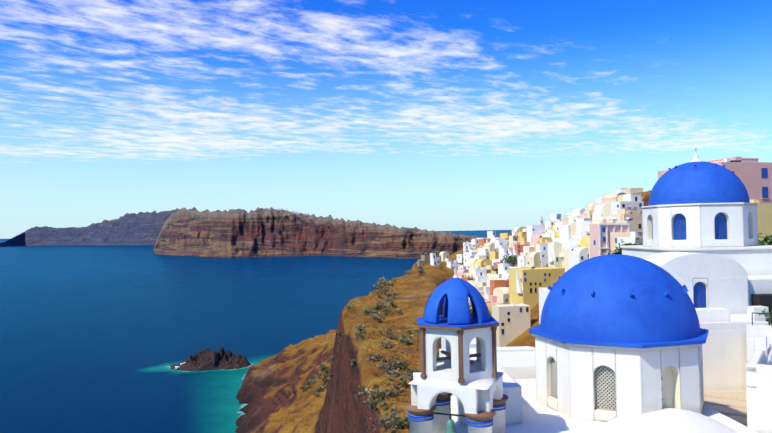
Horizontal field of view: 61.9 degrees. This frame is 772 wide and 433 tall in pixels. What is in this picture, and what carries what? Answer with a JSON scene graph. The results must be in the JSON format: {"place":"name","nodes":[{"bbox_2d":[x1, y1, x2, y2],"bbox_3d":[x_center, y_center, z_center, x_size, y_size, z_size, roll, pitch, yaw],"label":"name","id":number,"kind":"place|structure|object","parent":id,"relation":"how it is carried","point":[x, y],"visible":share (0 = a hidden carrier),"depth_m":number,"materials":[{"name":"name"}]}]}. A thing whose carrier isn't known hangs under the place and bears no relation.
{"place":"outdoors","nodes":[
{"label":"outdoors","id":0,"kind":"place"},
{"bbox_2d":[0,207,219,246],"bbox_3d":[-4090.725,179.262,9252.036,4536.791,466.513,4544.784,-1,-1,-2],"label":"island","id":1,"kind":"structure","parent":0,"point":[141,228],"depth_m":9006.64,"materials":[{"name":"stone"}]},
{"bbox_2d":[0,230,511,385],"bbox_3d":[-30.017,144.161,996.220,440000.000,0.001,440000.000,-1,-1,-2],"label":"sea","id":2,"kind":"structure","parent":0,"point":[59,303],"depth_m":1305.64,"materials":[{"name":"liquid"}]},
{"bbox_2d":[0,332,326,432],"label":"sea shallows","id":3,"kind":"structure","parent":2,"relation":"on","point":[126,385],"depth_m":503.77,"materials":[{"name":"liquid"}]},
{"bbox_2d":[170,345,250,371],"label":"islet rock","id":4,"kind":"object","parent":2,"relation":"in","point":[203,360],"visible":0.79,"depth_m":582.44,"materials":[{"name":"brown stone"}]},
{"bbox_2d":[154,207,486,257],"bbox_3d":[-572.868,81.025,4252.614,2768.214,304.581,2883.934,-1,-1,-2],"label":"island","id":5,"kind":"structure","parent":0,"point":[257,232],"depth_m":3523.91,"materials":[{"name":"brown stone"}]},
{"bbox_2d":[268,208,308,214],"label":"village","id":6,"kind":"object","parent":5,"relation":"on","point":[290,211],"visible":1,"depth_m":3680.58,"materials":[{"name":"paint"}]},
{"bbox_2d":[0,0,771,238],"label":"sky","id":7,"kind":"structure","parent":0,"point":[435,115],"materials":[{"name":"blue"}]},
{"bbox_2d":[235,190,651,432],"bbox_3d":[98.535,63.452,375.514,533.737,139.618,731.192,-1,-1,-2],"label":"hillside","id":8,"kind":"structure","parent":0,"point":[270,400],"depth_m":200.99,"materials":[{"name":"brown soil"}]},
{"bbox_2d":[406,260,507,432],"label":"bell tower","id":9,"kind":"structure","parent":8,"relation":"on","point":[475,387],"depth_m":16.20,"materials":[{"name":"white paint"}]},
{"bbox_2d":[290,233,771,432],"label":"shrubs","id":10,"kind":"object","parent":8,"relation":"on","point":[388,421],"visible":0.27,"depth_m":79.31,"materials":[{"name":"green plant"}]},
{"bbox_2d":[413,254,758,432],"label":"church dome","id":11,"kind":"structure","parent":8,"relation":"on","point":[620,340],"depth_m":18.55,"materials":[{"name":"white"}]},
{"bbox_2d":[417,157,771,346],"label":"village houses","id":12,"kind":"structure","parent":8,"relation":"on","point":[560,246],"depth_m":258.73,"materials":[{"name":"paint"}]},
{"bbox_2d":[439,287,771,432],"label":"terrace walls","id":13,"kind":"structure","parent":8,"relation":"on","point":[737,365],"depth_m":25.65,"materials":[{"name":"white paint"}]},
{"bbox_2d":[620,147,771,313],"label":"domed church","id":14,"kind":"structure","parent":8,"relation":"on","point":[700,229],"depth_m":33.79,"materials":[{"name":"white paint"}]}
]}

